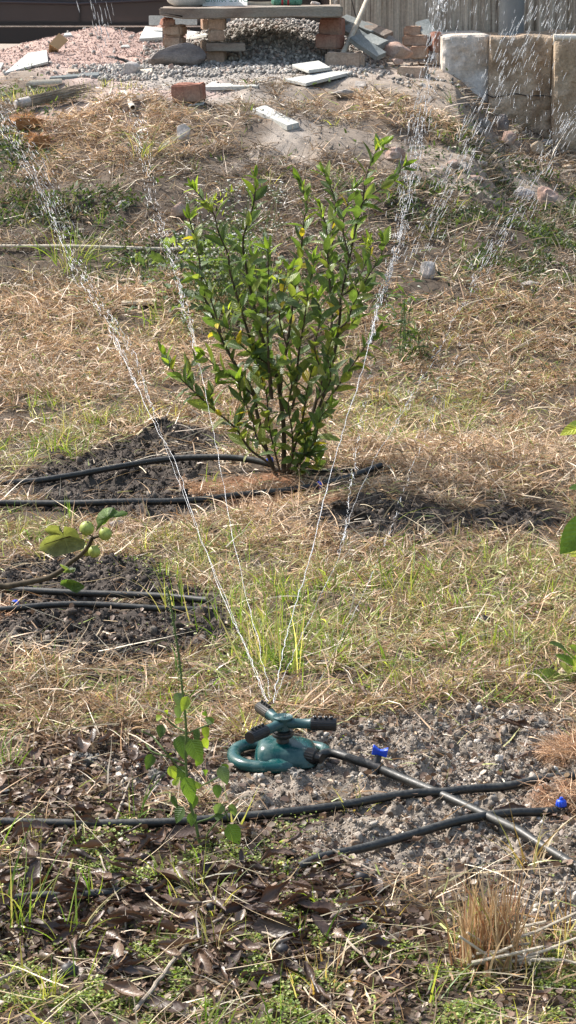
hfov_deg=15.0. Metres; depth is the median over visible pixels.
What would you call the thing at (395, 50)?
rock
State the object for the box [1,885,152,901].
hose
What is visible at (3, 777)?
dead leaf
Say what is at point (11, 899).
grass tuft
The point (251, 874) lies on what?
dead leaf
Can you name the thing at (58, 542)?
fig branch
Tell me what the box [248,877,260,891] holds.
dead leaf
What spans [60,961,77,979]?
nut
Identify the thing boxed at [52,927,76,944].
dead leaf
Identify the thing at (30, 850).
dead leaf
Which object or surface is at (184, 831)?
dead leaf
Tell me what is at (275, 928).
dead leaf
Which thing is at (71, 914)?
dead leaf
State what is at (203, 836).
dead leaf
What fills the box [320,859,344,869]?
dead leaf
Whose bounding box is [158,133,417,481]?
citrus bush
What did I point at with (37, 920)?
dead leaf
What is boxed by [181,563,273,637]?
grass tuft
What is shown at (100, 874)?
dead leaf
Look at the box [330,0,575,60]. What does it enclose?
wooden fence
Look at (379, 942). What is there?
dead leaf
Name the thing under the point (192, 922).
dead leaf
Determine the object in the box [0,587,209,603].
hose
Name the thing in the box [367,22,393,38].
slate
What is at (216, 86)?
tile
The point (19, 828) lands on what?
dead leaf
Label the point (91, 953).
dead leaf
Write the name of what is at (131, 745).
dead leaf
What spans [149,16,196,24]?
board
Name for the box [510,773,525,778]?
dead leaf
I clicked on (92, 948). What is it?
dead leaf
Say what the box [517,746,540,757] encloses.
dead leaf
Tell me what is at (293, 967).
dead leaf
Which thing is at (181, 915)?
dead leaf
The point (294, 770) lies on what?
soil lump
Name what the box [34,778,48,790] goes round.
dead leaf
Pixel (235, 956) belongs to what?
dead leaf
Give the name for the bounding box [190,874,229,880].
dead leaf
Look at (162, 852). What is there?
dead leaf
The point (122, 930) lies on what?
dead leaf
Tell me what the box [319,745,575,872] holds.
hose
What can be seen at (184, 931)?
dead leaf
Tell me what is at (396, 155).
rock
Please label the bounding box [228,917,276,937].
twig
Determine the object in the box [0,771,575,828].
hose
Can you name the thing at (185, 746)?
plant
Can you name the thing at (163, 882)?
dead leaf
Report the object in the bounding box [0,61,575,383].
creeping weeds
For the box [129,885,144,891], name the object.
dead leaf
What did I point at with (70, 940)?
dead leaf
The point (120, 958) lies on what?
dead leaf
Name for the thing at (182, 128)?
rock
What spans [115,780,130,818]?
twig
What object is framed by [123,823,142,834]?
dead leaf
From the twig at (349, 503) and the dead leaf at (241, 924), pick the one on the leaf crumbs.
the dead leaf at (241, 924)
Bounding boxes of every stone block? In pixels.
[434,30,488,102]
[482,30,552,136]
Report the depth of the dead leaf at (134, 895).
3.95 m
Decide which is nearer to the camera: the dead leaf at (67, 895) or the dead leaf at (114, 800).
the dead leaf at (67, 895)
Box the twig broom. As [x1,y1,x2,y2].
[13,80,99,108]
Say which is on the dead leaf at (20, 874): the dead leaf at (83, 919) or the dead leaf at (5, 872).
the dead leaf at (5, 872)
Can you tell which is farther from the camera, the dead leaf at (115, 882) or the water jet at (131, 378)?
the water jet at (131, 378)
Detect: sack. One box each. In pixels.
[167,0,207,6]
[202,0,247,5]
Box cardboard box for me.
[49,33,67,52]
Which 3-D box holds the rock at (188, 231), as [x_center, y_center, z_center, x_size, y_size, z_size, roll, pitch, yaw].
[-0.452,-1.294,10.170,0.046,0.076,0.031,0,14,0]
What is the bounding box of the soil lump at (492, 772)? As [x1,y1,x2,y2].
[488,768,503,779]
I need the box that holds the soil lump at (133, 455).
[124,452,139,458]
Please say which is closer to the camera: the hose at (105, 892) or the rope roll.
the hose at (105, 892)
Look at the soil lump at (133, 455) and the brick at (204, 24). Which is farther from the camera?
the brick at (204, 24)
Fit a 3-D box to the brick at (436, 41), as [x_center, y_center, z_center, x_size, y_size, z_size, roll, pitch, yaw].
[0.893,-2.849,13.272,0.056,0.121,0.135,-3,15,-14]
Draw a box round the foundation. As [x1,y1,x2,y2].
[541,29,575,152]
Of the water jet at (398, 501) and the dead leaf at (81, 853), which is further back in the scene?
the water jet at (398, 501)
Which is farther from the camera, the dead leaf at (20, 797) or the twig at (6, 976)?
the dead leaf at (20, 797)
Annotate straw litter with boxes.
[0,63,575,1023]
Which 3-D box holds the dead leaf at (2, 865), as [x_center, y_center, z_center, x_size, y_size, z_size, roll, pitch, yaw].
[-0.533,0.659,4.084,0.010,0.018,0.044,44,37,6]
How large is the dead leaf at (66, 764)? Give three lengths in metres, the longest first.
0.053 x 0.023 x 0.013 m
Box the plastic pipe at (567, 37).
[553,34,575,40]
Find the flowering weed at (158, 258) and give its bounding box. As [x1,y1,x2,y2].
[112,179,296,324]
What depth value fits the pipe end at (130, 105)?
11.55 m
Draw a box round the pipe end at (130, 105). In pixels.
[121,90,135,110]
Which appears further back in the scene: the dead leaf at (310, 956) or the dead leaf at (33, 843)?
the dead leaf at (33, 843)
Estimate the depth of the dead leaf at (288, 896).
3.90 m
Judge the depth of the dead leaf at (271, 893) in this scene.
3.92 m
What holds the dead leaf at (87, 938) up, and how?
on the leaf crumbs
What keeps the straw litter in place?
on the ground at (268, 130)
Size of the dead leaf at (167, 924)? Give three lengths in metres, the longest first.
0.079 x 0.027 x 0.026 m
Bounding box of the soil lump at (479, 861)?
[474,857,485,865]
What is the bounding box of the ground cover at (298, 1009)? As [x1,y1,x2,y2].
[0,445,575,1023]
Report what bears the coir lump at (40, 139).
on the ground at (268, 130)
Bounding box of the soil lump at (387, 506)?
[377,503,396,513]
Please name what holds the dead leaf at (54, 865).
on the leaf crumbs
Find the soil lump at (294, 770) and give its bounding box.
[287,767,303,774]
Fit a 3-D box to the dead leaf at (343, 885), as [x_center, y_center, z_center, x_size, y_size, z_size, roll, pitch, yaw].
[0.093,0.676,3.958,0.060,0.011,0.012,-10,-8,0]
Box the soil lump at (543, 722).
[531,718,552,731]
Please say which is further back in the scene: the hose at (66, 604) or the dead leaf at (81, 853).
the hose at (66, 604)
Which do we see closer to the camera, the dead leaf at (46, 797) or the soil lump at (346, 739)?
the dead leaf at (46, 797)
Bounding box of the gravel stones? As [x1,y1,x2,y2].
[2,18,564,253]
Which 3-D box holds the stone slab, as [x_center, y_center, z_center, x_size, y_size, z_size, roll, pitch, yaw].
[-0.217,-2.999,13.136,1.094,0.075,0.536,-1,14,0]
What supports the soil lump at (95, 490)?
on the ground at (268, 130)
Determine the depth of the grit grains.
13.58 m
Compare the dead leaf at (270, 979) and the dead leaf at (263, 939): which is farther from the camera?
the dead leaf at (263, 939)
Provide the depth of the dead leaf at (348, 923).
3.81 m
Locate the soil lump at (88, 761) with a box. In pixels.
[72,751,97,766]
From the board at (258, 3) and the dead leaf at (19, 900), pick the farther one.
the board at (258, 3)
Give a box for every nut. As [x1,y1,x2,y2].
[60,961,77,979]
[206,901,216,913]
[275,942,288,953]
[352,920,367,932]
[355,869,368,882]
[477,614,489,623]
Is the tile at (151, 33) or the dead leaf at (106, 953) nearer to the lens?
the dead leaf at (106, 953)
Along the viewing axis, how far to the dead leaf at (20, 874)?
4.05 m
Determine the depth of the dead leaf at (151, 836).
4.20 m
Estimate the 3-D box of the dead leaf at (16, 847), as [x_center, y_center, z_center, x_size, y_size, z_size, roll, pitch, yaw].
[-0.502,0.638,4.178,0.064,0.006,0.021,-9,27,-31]
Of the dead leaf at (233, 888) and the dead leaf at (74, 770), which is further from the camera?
the dead leaf at (74, 770)
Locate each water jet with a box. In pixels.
[0,106,268,701]
[124,112,269,697]
[273,0,450,702]
[275,110,575,698]
[316,323,469,688]
[339,357,370,549]
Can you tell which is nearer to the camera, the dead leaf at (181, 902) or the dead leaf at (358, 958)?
the dead leaf at (358, 958)
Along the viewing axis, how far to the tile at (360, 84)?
12.18 m
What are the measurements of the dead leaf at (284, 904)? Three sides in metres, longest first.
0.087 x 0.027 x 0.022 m
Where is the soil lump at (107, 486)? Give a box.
[103,484,117,489]
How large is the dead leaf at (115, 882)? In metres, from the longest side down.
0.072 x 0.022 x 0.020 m
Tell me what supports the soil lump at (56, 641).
on the ground at (268, 130)
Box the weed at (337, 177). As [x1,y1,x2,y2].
[330,166,353,193]
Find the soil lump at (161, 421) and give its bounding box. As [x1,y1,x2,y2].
[148,415,168,427]
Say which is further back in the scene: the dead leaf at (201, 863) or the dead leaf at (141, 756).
the dead leaf at (141, 756)
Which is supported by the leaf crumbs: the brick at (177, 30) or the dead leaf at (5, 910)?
the dead leaf at (5, 910)
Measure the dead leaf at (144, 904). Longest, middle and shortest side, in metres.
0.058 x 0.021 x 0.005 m
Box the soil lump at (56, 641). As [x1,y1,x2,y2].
[53,636,68,645]
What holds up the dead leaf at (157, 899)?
on the leaf crumbs
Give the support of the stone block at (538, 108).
on the ground at (268, 130)
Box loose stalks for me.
[0,76,575,1023]
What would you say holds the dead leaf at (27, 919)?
on the leaf crumbs
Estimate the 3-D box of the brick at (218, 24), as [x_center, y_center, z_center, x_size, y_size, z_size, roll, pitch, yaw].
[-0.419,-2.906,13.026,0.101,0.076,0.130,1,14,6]
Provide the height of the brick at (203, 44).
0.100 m
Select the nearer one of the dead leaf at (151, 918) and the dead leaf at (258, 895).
the dead leaf at (151, 918)
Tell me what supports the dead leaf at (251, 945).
on the dead leaf at (227, 943)
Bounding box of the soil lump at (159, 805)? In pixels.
[156,801,184,814]
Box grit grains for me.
[0,22,242,81]
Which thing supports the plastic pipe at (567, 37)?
on the foundation
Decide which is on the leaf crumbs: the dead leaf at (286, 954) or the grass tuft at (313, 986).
the dead leaf at (286, 954)
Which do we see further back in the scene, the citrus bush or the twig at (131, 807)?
the citrus bush
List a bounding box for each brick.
[68,69,78,73]
[160,17,173,27]
[163,24,186,36]
[163,36,186,46]
[171,82,205,102]
[200,40,206,55]
[201,19,207,29]
[206,51,226,61]
[207,29,223,41]
[208,18,226,29]
[315,34,344,48]
[319,17,344,35]
[325,52,363,66]
[397,66,428,77]
[403,35,427,46]
[404,26,421,34]
[410,45,427,59]
[428,32,441,51]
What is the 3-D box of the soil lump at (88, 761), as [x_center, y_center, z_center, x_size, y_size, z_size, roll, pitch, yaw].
[-0.426,0.524,4.635,0.061,0.035,0.043,11,18,36]
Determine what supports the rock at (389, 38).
on the ground at (268, 130)
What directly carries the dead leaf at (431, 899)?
on the leaf crumbs
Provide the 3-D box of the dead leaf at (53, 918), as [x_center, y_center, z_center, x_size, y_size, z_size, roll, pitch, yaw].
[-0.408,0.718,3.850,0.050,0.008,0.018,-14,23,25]
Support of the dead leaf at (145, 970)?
on the leaf crumbs
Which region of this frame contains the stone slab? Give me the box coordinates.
[159,4,343,19]
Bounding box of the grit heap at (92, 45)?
[0,25,186,64]
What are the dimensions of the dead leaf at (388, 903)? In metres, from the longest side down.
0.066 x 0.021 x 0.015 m
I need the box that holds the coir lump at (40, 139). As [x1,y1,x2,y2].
[21,130,58,150]
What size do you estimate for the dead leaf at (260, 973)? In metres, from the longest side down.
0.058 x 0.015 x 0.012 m
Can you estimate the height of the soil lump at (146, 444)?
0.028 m
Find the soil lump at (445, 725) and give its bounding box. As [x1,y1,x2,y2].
[438,722,454,730]
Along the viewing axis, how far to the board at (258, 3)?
13.27 m
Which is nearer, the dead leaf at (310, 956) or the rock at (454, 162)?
the dead leaf at (310, 956)
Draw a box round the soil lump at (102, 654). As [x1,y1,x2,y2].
[95,652,116,662]
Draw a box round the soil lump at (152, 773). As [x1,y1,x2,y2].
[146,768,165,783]
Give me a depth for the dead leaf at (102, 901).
3.94 m
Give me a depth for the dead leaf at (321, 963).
3.67 m
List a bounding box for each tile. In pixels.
[4,50,47,74]
[64,32,71,36]
[139,26,162,40]
[187,30,206,38]
[205,80,261,89]
[253,106,298,130]
[286,71,352,85]
[292,60,330,72]
[354,81,365,87]
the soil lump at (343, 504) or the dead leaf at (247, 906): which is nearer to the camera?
the dead leaf at (247, 906)
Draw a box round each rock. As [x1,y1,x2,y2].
[109,520,126,530]
[124,61,140,74]
[171,202,186,218]
[177,124,189,143]
[186,227,191,240]
[331,89,352,97]
[383,42,412,58]
[384,147,405,161]
[386,35,401,43]
[392,59,403,64]
[420,261,434,278]
[446,159,458,166]
[457,162,467,169]
[469,175,484,182]
[481,118,491,128]
[497,114,508,134]
[501,131,516,145]
[514,186,534,202]
[521,280,539,288]
[530,141,544,154]
[537,186,558,208]
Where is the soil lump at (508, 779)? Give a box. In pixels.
[502,776,517,781]
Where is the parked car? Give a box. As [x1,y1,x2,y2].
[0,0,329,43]
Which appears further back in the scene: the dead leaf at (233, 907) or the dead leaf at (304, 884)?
the dead leaf at (304, 884)
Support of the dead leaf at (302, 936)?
on the leaf crumbs
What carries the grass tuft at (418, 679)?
on the ground at (268, 130)
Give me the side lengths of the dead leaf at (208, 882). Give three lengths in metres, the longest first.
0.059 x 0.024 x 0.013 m
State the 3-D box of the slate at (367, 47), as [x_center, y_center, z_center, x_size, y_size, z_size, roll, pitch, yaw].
[0.472,-2.763,13.009,0.231,0.038,0.092,40,51,24]
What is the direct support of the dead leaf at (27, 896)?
on the leaf crumbs
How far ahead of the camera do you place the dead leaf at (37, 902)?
3.91 m
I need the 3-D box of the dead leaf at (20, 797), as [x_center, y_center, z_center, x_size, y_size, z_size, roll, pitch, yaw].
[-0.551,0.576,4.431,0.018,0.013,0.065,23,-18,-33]
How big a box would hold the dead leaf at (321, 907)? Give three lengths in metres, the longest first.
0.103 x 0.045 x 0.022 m
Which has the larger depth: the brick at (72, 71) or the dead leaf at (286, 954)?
the brick at (72, 71)
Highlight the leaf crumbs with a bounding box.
[0,594,575,1023]
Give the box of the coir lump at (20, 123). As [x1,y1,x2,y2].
[2,110,50,130]
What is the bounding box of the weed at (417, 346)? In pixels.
[399,324,434,361]
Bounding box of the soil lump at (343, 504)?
[330,500,347,507]
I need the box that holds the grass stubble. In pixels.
[421,853,575,1006]
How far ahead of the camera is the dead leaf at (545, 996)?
3.57 m
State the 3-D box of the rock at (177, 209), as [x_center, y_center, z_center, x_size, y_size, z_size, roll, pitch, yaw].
[-0.512,-1.427,10.407,0.093,0.094,0.066,0,14,0]
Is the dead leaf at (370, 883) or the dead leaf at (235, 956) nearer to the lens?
the dead leaf at (235, 956)
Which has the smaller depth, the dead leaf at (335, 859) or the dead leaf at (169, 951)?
the dead leaf at (169, 951)
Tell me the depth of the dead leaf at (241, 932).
3.81 m
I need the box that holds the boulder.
[148,43,206,66]
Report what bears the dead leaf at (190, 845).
on the ground cover at (298, 1009)
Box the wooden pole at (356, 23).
[341,0,369,51]
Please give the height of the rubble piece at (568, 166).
0.045 m
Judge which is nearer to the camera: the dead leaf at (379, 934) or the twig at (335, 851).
the dead leaf at (379, 934)
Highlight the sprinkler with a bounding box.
[227,700,336,773]
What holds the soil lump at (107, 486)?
on the ground at (268, 130)
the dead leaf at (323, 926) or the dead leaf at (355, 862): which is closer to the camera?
the dead leaf at (323, 926)
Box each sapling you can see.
[530,641,575,684]
[560,420,575,556]
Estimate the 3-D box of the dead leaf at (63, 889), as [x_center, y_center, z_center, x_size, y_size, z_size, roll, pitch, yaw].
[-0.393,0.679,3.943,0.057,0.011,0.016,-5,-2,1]
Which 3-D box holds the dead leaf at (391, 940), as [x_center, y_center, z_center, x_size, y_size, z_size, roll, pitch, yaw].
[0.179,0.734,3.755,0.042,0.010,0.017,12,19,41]
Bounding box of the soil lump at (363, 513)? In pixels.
[348,507,369,520]
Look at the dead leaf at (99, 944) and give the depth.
3.75 m
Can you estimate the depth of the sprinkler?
4.59 m
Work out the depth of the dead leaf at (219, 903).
3.89 m
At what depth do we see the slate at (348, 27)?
13.29 m
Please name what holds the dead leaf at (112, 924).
on the leaf crumbs
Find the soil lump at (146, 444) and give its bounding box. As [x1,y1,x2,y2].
[135,442,149,448]
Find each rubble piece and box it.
[478,160,487,167]
[508,145,515,150]
[511,123,521,130]
[541,139,552,145]
[561,164,572,170]
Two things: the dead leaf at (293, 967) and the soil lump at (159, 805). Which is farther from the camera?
the soil lump at (159, 805)
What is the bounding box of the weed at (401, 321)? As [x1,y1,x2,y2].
[370,283,422,363]
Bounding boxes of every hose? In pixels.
[0,454,273,486]
[0,462,382,506]
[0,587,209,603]
[0,600,218,612]
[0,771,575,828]
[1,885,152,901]
[276,467,355,472]
[297,797,567,869]
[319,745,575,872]
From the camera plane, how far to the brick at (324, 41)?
13.05 m
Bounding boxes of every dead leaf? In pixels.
[0,772,6,785]
[0,860,8,869]
[0,867,26,876]
[0,872,24,883]
[0,889,16,911]
[0,898,16,913]
[0,899,29,906]
[0,914,5,927]
[2,757,16,764]
[7,793,23,799]
[7,820,51,842]
[9,790,21,798]
[10,842,39,850]
[10,893,29,918]
[10,932,24,952]
[13,898,27,918]
[15,852,36,856]
[20,845,39,860]
[21,857,35,865]
[22,919,69,925]
[23,832,38,855]
[23,860,41,887]
[24,792,34,800]
[24,917,32,927]
[26,897,46,906]
[27,728,42,735]
[27,875,50,891]
[29,747,42,759]
[30,830,51,838]
[32,918,45,923]
[32,928,45,934]
[33,793,51,798]
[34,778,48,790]
[35,886,57,891]
[37,875,59,880]
[38,921,77,934]
[38,952,54,959]
[41,894,69,903]
[45,852,61,873]
[46,917,66,921]
[49,755,55,767]
[52,877,87,891]
[52,892,85,899]
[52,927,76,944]
[54,852,78,857]
[54,886,84,891]
[54,922,89,929]
[57,885,76,895]
[57,951,66,957]
[60,912,74,916]
[61,866,71,876]
[62,739,79,745]
[62,757,72,768]
[64,804,99,810]
[66,761,82,764]
[66,767,76,772]
[66,935,77,959]
[67,832,81,840]
[67,849,97,860]
[72,814,99,822]
[72,902,85,911]
[73,839,110,847]
[75,733,89,751]
[77,943,104,952]
[78,928,95,934]
[79,944,112,951]
[80,911,93,921]
[83,935,91,943]
[86,950,102,958]
[87,728,96,742]
[87,868,108,874]
[87,910,103,925]
[92,898,121,904]
[92,948,113,955]
[93,963,108,977]
[94,827,127,838]
[94,919,129,933]
[95,871,113,879]
[95,872,125,882]
[97,731,112,742]
[102,854,132,867]
[102,979,143,995]
[104,798,126,801]
[104,832,124,846]
[104,951,138,975]
[105,928,125,942]
[105,946,136,958]
[105,963,132,975]
[106,906,144,919]
[107,915,133,922]
[109,901,132,905]
[113,877,121,887]
[113,888,130,896]
[113,940,123,958]
[114,854,150,861]
[115,926,125,933]
[117,957,142,965]
[118,868,137,876]
[118,963,154,974]
[120,871,137,883]
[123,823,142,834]
[123,884,140,886]
[124,893,144,896]
[124,909,164,932]
[124,947,145,953]
[125,742,138,760]
[125,832,162,841]
[128,915,144,929]
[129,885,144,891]
[130,857,154,871]
[132,881,152,886]
[133,901,150,908]
[134,753,159,760]
[134,967,173,976]
[135,996,184,1011]
[136,832,154,837]
[136,837,149,852]
[136,919,176,934]
[145,895,169,902]
[147,869,190,878]
[147,905,170,914]
[149,909,167,919]
[151,877,173,888]
[152,944,187,952]
[153,866,192,885]
[154,826,165,843]
[154,848,174,853]
[157,895,186,912]
[157,944,180,955]
[158,937,201,945]
[162,898,201,905]
[166,824,202,837]
[168,908,190,913]
[168,912,185,918]
[169,910,212,921]
[172,842,185,853]
[178,840,208,848]
[178,917,213,927]
[180,928,195,935]
[186,873,206,888]
[189,897,206,913]
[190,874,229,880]
[193,948,213,976]
[193,961,201,969]
[194,864,215,873]
[197,831,213,839]
[199,850,205,869]
[202,924,238,933]
[203,948,218,964]
[204,875,219,893]
[211,861,220,872]
[211,895,225,910]
[216,896,251,908]
[217,865,244,875]
[217,938,235,949]
[218,964,237,989]
[224,897,260,913]
[225,884,236,892]
[225,930,255,936]
[226,939,260,950]
[226,949,241,969]
[227,919,254,930]
[234,909,245,921]
[236,861,273,870]
[237,820,251,829]
[238,885,263,892]
[239,849,245,874]
[241,870,263,877]
[241,879,265,888]
[241,889,259,897]
[242,904,272,910]
[244,970,272,977]
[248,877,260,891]
[248,893,261,899]
[251,906,283,915]
[251,917,297,937]
[254,936,293,949]
[257,937,275,950]
[258,879,289,903]
[259,848,295,862]
[260,974,280,984]
[266,952,283,963]
[277,890,312,911]
[281,958,304,974]
[282,892,308,901]
[284,951,299,973]
[285,907,310,913]
[287,832,301,842]
[287,937,309,944]
[289,880,326,891]
[289,928,307,934]
[290,911,301,921]
[290,946,314,954]
[291,894,313,901]
[294,899,345,916]
[295,933,307,945]
[298,915,306,924]
[301,872,325,878]
[303,961,319,992]
[305,877,323,885]
[306,953,318,959]
[311,914,339,943]
[316,984,333,1000]
[318,957,336,968]
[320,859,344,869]
[322,853,339,861]
[323,881,354,889]
[329,902,348,918]
[329,917,361,928]
[329,928,348,938]
[333,868,347,872]
[335,895,377,903]
[337,916,348,929]
[340,954,372,971]
[343,857,360,866]
[349,720,357,724]
[350,884,373,895]
[350,914,363,918]
[355,683,366,695]
[356,928,397,938]
[358,899,380,904]
[360,877,377,891]
[361,909,393,922]
[362,930,384,941]
[364,728,386,732]
[365,937,413,949]
[370,873,383,890]
[371,897,395,907]
[378,980,402,986]
[385,938,400,942]
[386,948,395,967]
[387,996,404,1002]
[401,980,421,984]
[411,836,422,840]
[425,895,435,901]
[425,985,436,995]
[455,857,469,876]
[461,973,477,980]
[494,802,526,809]
[499,718,531,728]
[503,984,531,993]
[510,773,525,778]
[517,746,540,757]
[532,987,552,994]
[539,939,551,963]
[542,994,549,1002]
[547,940,563,944]
[557,922,569,926]
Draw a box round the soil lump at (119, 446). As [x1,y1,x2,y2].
[112,444,126,450]
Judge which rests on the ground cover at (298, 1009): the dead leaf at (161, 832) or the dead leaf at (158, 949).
the dead leaf at (158, 949)
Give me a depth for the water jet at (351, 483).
5.23 m
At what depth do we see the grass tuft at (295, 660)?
5.23 m
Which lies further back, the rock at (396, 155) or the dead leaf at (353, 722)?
the rock at (396, 155)
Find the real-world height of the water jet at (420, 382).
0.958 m
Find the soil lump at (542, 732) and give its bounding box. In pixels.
[540,729,560,736]
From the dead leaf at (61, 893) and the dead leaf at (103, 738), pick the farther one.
the dead leaf at (103, 738)
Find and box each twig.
[0,968,27,980]
[53,958,90,969]
[99,854,118,900]
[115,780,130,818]
[121,786,157,808]
[133,914,224,1012]
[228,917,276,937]
[280,494,379,509]
[328,923,374,970]
[332,849,395,873]
[479,625,508,639]
[553,718,575,725]
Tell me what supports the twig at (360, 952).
on the leaf crumbs
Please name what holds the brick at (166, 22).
on the brick at (177, 30)
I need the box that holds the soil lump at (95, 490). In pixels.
[86,485,99,494]
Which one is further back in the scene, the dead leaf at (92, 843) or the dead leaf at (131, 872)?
the dead leaf at (92, 843)
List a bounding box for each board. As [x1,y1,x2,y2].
[25,79,61,85]
[50,72,98,78]
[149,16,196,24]
[206,43,244,50]
[247,2,271,5]
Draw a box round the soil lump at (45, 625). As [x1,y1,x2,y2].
[39,621,54,629]
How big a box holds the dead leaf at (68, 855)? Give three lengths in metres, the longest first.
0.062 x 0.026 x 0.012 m
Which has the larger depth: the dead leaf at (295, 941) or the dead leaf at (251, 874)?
the dead leaf at (251, 874)
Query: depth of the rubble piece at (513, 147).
12.60 m
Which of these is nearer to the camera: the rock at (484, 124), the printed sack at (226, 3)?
the rock at (484, 124)
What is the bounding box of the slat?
[121,298,156,304]
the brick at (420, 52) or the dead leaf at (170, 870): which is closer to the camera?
the dead leaf at (170, 870)
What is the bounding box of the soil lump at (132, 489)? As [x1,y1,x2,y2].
[128,485,145,496]
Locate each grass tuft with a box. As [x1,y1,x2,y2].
[0,85,35,101]
[0,86,68,101]
[0,802,104,937]
[1,125,46,140]
[15,417,108,461]
[17,210,125,275]
[23,853,128,942]
[66,804,110,846]
[117,113,181,160]
[127,293,185,327]
[132,549,230,619]
[136,674,201,709]
[157,839,251,898]
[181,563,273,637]
[184,567,384,687]
[226,563,367,654]
[255,946,380,1008]
[257,680,314,716]
[262,920,390,1009]
[342,524,429,598]
[347,651,476,709]
[366,885,415,925]
[487,792,575,872]
[488,874,575,983]
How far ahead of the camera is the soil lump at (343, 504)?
6.62 m
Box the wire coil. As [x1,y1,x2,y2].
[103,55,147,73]
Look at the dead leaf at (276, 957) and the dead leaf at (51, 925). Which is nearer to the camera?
the dead leaf at (276, 957)
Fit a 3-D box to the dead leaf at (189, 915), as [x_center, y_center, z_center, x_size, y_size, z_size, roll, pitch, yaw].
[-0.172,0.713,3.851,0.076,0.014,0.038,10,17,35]
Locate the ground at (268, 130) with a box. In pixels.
[0,44,575,1023]
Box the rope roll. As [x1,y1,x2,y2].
[271,0,301,5]
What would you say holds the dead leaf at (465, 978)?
on the ground at (268, 130)
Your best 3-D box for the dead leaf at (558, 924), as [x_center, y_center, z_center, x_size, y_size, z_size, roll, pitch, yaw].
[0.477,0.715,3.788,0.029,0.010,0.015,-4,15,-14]
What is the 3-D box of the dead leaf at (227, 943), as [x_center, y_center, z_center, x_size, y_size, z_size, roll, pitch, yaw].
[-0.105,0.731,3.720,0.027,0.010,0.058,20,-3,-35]
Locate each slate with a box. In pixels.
[342,14,377,33]
[345,23,366,36]
[349,33,385,60]
[363,33,388,48]
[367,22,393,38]
[415,19,436,38]
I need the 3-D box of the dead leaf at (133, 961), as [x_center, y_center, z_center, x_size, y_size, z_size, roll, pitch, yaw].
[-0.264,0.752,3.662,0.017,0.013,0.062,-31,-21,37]
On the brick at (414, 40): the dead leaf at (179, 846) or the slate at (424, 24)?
the slate at (424, 24)
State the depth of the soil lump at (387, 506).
6.63 m
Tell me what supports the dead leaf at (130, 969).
on the leaf crumbs
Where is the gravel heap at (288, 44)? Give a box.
[194,18,392,64]
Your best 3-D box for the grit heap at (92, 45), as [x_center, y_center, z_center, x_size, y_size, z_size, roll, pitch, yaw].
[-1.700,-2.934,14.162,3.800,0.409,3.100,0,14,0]
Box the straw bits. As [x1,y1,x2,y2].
[0,424,574,1011]
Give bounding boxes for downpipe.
[498,0,524,34]
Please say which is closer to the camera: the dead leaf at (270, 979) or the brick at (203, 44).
the dead leaf at (270, 979)
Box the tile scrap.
[188,102,204,105]
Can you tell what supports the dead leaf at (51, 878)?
on the dead leaf at (35, 865)
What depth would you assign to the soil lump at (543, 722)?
4.86 m
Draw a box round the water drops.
[0,0,575,284]
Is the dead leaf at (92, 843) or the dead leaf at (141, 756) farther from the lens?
the dead leaf at (141, 756)
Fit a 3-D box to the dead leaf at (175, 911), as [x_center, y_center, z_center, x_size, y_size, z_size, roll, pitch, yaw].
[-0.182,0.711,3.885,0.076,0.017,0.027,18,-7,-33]
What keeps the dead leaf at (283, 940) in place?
on the leaf crumbs
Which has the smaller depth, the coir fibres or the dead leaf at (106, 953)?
the dead leaf at (106, 953)
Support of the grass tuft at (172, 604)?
on the ground at (268, 130)
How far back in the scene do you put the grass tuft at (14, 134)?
11.25 m
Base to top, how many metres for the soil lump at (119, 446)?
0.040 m
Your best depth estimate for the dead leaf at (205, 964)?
3.64 m
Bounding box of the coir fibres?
[0,466,575,822]
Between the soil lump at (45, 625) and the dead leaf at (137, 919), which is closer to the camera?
the dead leaf at (137, 919)
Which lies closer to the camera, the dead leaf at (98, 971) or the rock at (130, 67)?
the dead leaf at (98, 971)
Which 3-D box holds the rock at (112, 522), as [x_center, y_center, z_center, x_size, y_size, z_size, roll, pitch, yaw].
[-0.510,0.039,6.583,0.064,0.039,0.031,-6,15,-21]
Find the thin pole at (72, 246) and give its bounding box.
[0,244,228,250]
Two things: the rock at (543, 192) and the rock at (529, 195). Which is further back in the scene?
the rock at (529, 195)
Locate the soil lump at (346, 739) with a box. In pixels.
[342,736,354,744]
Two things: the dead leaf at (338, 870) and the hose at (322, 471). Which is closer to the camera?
the dead leaf at (338, 870)
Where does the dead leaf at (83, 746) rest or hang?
on the leaf crumbs
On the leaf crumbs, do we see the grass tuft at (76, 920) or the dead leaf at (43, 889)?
the dead leaf at (43, 889)
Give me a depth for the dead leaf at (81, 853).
4.11 m
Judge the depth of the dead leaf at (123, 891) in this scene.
3.95 m
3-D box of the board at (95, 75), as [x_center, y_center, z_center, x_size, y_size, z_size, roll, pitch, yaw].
[-1.201,-2.465,12.399,0.357,0.040,0.048,-12,18,-40]
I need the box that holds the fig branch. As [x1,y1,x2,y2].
[0,507,127,592]
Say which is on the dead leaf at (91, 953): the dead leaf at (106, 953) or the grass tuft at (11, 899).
the dead leaf at (106, 953)
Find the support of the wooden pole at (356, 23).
on the ground at (268, 130)
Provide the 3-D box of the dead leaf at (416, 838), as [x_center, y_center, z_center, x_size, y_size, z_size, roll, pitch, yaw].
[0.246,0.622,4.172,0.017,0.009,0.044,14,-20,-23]

